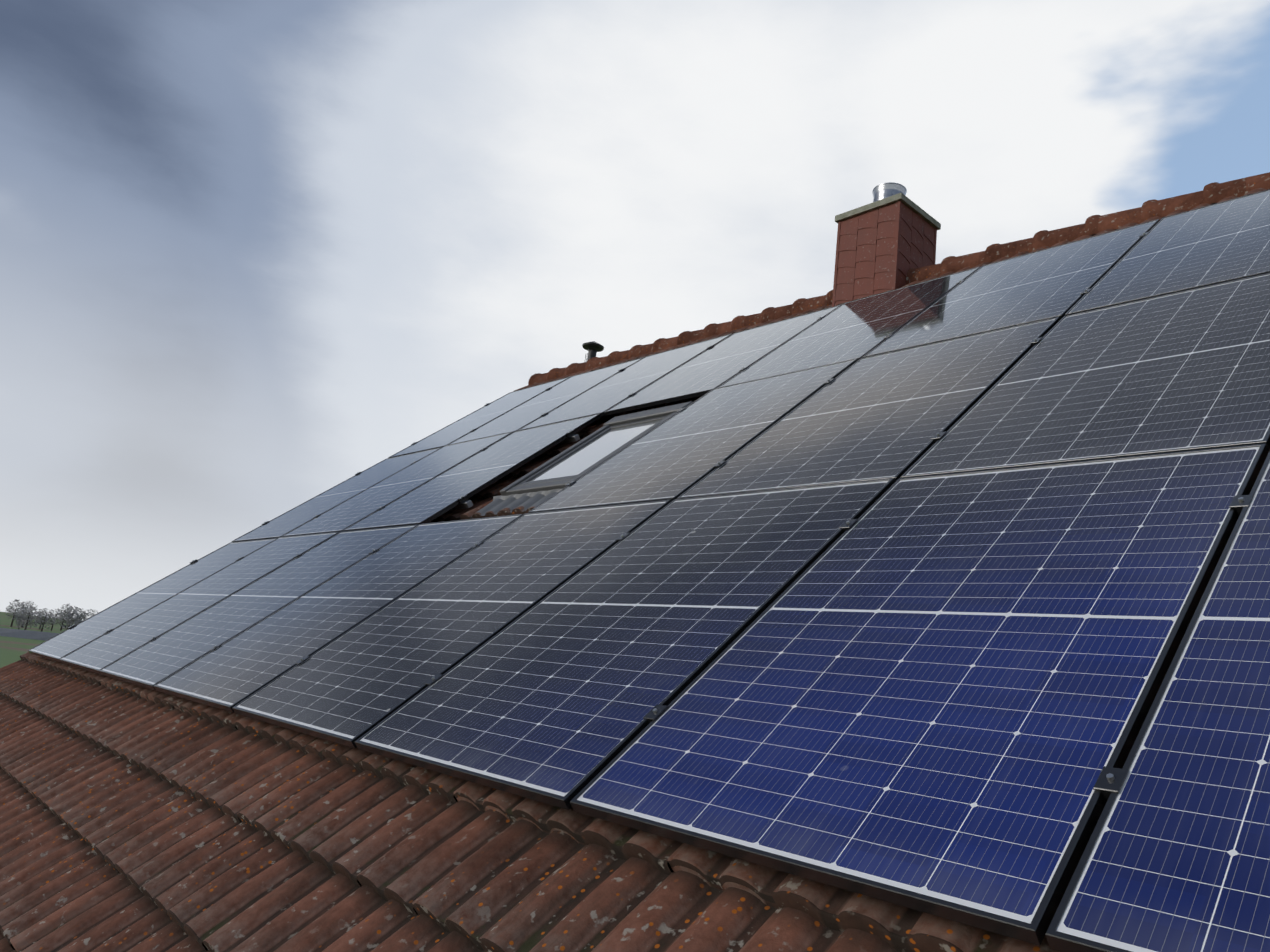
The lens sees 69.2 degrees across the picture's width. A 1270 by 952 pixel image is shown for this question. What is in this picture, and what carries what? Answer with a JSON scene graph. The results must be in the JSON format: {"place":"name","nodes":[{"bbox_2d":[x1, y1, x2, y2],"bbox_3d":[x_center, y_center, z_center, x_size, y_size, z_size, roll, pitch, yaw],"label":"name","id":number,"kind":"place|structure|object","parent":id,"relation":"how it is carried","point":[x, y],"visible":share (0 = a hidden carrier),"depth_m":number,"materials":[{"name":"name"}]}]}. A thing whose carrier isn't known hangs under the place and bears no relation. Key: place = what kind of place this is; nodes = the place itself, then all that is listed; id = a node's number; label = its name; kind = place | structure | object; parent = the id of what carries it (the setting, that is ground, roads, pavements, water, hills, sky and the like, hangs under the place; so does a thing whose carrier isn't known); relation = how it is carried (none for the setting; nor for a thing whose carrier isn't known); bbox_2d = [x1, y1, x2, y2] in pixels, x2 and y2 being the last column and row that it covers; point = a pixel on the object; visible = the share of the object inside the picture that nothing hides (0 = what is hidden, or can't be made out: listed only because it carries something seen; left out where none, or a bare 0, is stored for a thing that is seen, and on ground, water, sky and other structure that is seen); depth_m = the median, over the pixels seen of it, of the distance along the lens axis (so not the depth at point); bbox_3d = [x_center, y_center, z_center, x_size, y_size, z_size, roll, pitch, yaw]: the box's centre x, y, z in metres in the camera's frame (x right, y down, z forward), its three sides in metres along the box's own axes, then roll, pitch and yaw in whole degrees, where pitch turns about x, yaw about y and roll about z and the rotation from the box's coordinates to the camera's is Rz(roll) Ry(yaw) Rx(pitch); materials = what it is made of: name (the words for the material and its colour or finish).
{"place":"outdoors","nodes":[
{"label":"outdoors","id":0,"kind":"place"},
{"bbox_2d":[0,612,74,667],"bbox_3d":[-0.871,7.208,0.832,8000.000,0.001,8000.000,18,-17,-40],"label":"ground","id":1,"kind":"structure","parent":0,"point":[12,649],"depth_m":223.15,"materials":[{"name":"green plant"}]},
{"bbox_2d":[0,628,59,640],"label":"road","id":2,"kind":"structure","parent":1,"relation":"on","point":[27,634],"depth_m":253.42,"materials":[{"name":"grey asphalt"}]},
{"bbox_2d":[6,600,97,631],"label":"trees","id":3,"kind":"object","parent":1,"relation":"on","point":[67,620],"visible":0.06,"depth_m":302.63,"materials":[{"name":"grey plant"}]},
{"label":"house walls","id":4,"kind":"object","parent":1,"relation":"on","visible":0},
{"bbox_2d":[0,188,1269,951],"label":"roof tiles","id":5,"kind":"object","parent":4,"relation":"on","point":[110,840],"visible":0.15,"depth_m":2.72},
{"bbox_2d":[471,401,692,516],"bbox_3d":[-0.268,-0.134,6.106,0.980,0.117,1.520,-7,21,47],"label":"skylight window","id":6,"kind":"structure","parent":5,"relation":"on","point":[540,484],"depth_m":6.07,"materials":[{"name":"grey glass"}]},
{"bbox_2d":[582,341,603,361],"bbox_3d":[-0.546,-1.290,11.192,0.270,0.720,0.270,18,-17,-40],"label":"roof vent pipe","id":7,"kind":"object","parent":5,"relation":"on","point":[593,348],"visible":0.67,"depth_m":11.20,"materials":[{"name":"black metal"}]},
{"bbox_2d":[450,403,1237,519],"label":"pv rails","id":8,"kind":"object","parent":5,"relation":"on","point":[469,503],"depth_m":6.23,"materials":[{"name":"metal"}]},
{"bbox_2d":[28,538,276,662],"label":"solar panel","id":9,"kind":"object","parent":8,"relation":"attached to","point":[72,639],"visible":0.98,"depth_m":7.39,"materials":[{"name":"blue glass"}]},
{"bbox_2d":[59,532,338,674],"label":"solar panel","id":10,"kind":"object","parent":8,"relation":"attached to","point":[96,655],"visible":1,"depth_m":6.52,"materials":[{"name":"glass"}]},
{"bbox_2d":[99,525,416,689],"bbox_3d":[-2.325,0.761,5.757,1.134,0.031,1.762,-7,21,47],"label":"solar panel","id":11,"kind":"object","parent":8,"relation":"attached to","point":[153,662],"visible":1,"depth_m":5.66,"materials":[{"name":"glass"}]},
{"bbox_2d":[232,447,440,541],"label":"solar panel","id":12,"kind":"object","parent":8,"relation":"attached to","point":[298,516],"visible":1,"depth_m":8.53,"materials":[{"name":"glass"}]},
{"bbox_2d":[154,514,522,712],"bbox_3d":[-1.550,0.660,4.913,1.134,0.032,1.762,-7,21,47],"label":"solar panel","id":13,"kind":"object","parent":8,"relation":"attached to","point":[229,674],"visible":1,"depth_m":4.79,"materials":[{"name":"glass"}]},
{"bbox_2d":[281,431,513,536],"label":"solar panel","id":14,"kind":"object","parent":8,"relation":"attached to","point":[340,517],"visible":1,"depth_m":7.67,"materials":[{"name":"glass"}]},
{"bbox_2d":[232,500,670,747],"bbox_3d":[-0.772,0.561,4.068,1.134,0.032,1.762,-7,21,47],"label":"solar panel","id":15,"kind":"object","parent":8,"relation":"attached to","point":[350,687],"visible":1,"depth_m":3.92,"materials":[{"name":"blue glass"}]},
{"bbox_2d":[342,414,601,531],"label":"solar panel","id":16,"kind":"object","parent":8,"relation":"attached to","point":[438,495],"visible":1,"depth_m":6.77,"materials":[{"name":"blue glass"}]},
{"bbox_2d":[388,376,570,457],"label":"solar panel","id":17,"kind":"object","parent":8,"relation":"attached to","point":[457,429],"visible":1,"depth_m":9.66,"materials":[{"name":"glass"}]},
{"bbox_2d":[448,357,643,444],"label":"solar panel","id":18,"kind":"object","parent":8,"relation":"attached to","point":[518,417],"visible":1,"depth_m":8.82,"materials":[{"name":"glass"}]},
{"bbox_2d":[355,478,894,809],"bbox_3d":[0.009,0.461,3.217,1.134,0.030,1.762,-7,21,47],"label":"solar panel","id":19,"kind":"object","parent":8,"relation":"attached to","point":[555,697],"visible":1,"depth_m":3.02,"materials":[{"name":"blue glass"}]},
{"bbox_2d":[517,333,732,430],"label":"solar panel","id":20,"kind":"object","parent":8,"relation":"attached to","point":[602,397],"visible":1,"depth_m":7.95,"materials":[{"name":"blue glass"}]},
{"bbox_2d":[68,232,1253,803],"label":"panel clamps","id":21,"kind":"object","parent":8,"relation":"attached to","point":[1110,780],"visible":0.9,"depth_m":2.46,"materials":[{"name":"metal"}]},
{"bbox_2d":[528,358,857,512],"bbox_3d":[0.357,-0.229,5.199,1.134,0.030,1.762,-7,21,47],"label":"solar panel","id":22,"kind":"object","parent":8,"relation":"attached to","point":[675,456],"visible":1,"depth_m":5.08,"materials":[{"name":"black glass"}]},
{"bbox_2d":[604,305,840,415],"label":"solar panel","id":23,"kind":"object","parent":8,"relation":"attached to","point":[716,365],"visible":1,"depth_m":7.06,"materials":[{"name":"glass"}]},
{"bbox_2d":[717,267,979,387],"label":"solar panel","id":24,"kind":"object","parent":8,"relation":"attached to","point":[856,329],"visible":1,"depth_m":6.24,"materials":[{"name":"blue glass"}]},
{"bbox_2d":[677,317,1059,498],"bbox_3d":[1.136,-0.324,4.351,1.134,0.032,1.762,-7,21,47],"label":"solar panel","id":25,"kind":"object","parent":8,"relation":"attached to","point":[889,415],"visible":1,"depth_m":4.22,"materials":[{"name":"black glass"}]},
{"bbox_2d":[570,444,1267,945],"bbox_3d":[0.788,0.362,2.373,1.134,0.031,1.762,-7,21,47],"label":"solar panel","id":26,"kind":"object","parent":8,"relation":"attached to","point":[932,694],"visible":1,"depth_m":2.11,"materials":[{"name":"blue glass"}]},
{"bbox_2d":[863,219,1159,357],"bbox_3d":[2.266,-1.117,5.477,1.134,0.032,1.762,-7,21,47],"label":"solar panel","id":27,"kind":"object","parent":8,"relation":"attached to","point":[1049,283],"visible":1,"depth_m":5.37,"materials":[{"name":"blue glass"}]},
{"bbox_2d":[900,273,1269,477],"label":"solar panel","id":28,"kind":"object","parent":8,"relation":"attached to","point":[1186,370],"visible":1,"depth_m":3.34,"materials":[{"name":"glass"}]},
{"bbox_2d":[1045,451,1269,951],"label":"solar panel","id":29,"kind":"object","parent":8,"relation":"attached to","point":[1175,856],"visible":1,"depth_m":1.50,"materials":[{"name":"blue glass"}]},
{"bbox_2d":[1065,189,1269,315],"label":"solar panel","id":30,"kind":"object","parent":8,"relation":"attached to","point":[1221,242],"visible":1,"depth_m":4.61,"materials":[{"name":"blue glass"}]},
{"bbox_2d":[832,200,936,306],"bbox_3d":[2.147,-1.610,7.954,0.592,1.326,0.620,18,-17,-40],"label":"chimney","id":31,"kind":"object","parent":5,"relation":"on","point":[883,249],"visible":0.46,"depth_m":7.79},
{"bbox_2d":[835,193,940,229],"bbox_3d":[2.223,-2.240,8.098,0.635,0.075,0.663,18,-17,-40],"label":"chimney cap","id":32,"kind":"object","parent":31,"relation":"on","point":[918,210],"visible":0.12,"depth_m":7.87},
{"bbox_2d":[872,182,906,201],"bbox_3d":[2.241,-2.392,8.133,0.294,0.273,0.294,18,-17,-40],"label":"chimney flue","id":33,"kind":"object","parent":32,"relation":"on","point":[883,191],"visible":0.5,"depth_m":8.04,"materials":[{"name":"silver metal"}]},
{"bbox_2d":[528,172,1269,384],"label":"roof ridge tiles","id":34,"kind":"object","parent":5,"relation":"on","point":[1214,192],"visible":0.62,"depth_m":7.10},
{"bbox_2d":[65,436,672,914],"bbox_3d":[0.678,0.150,3.916,13.620,0.001,8.530,-7,21,47],"label":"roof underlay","id":35,"kind":"object","parent":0,"point":[455,800],"depth_m":2.77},
{"bbox_2d":[0,0,1269,620],"label":"sky","id":36,"kind":"structure","parent":0,"point":[255,255],"materials":[{"name":"white"}]}
]}

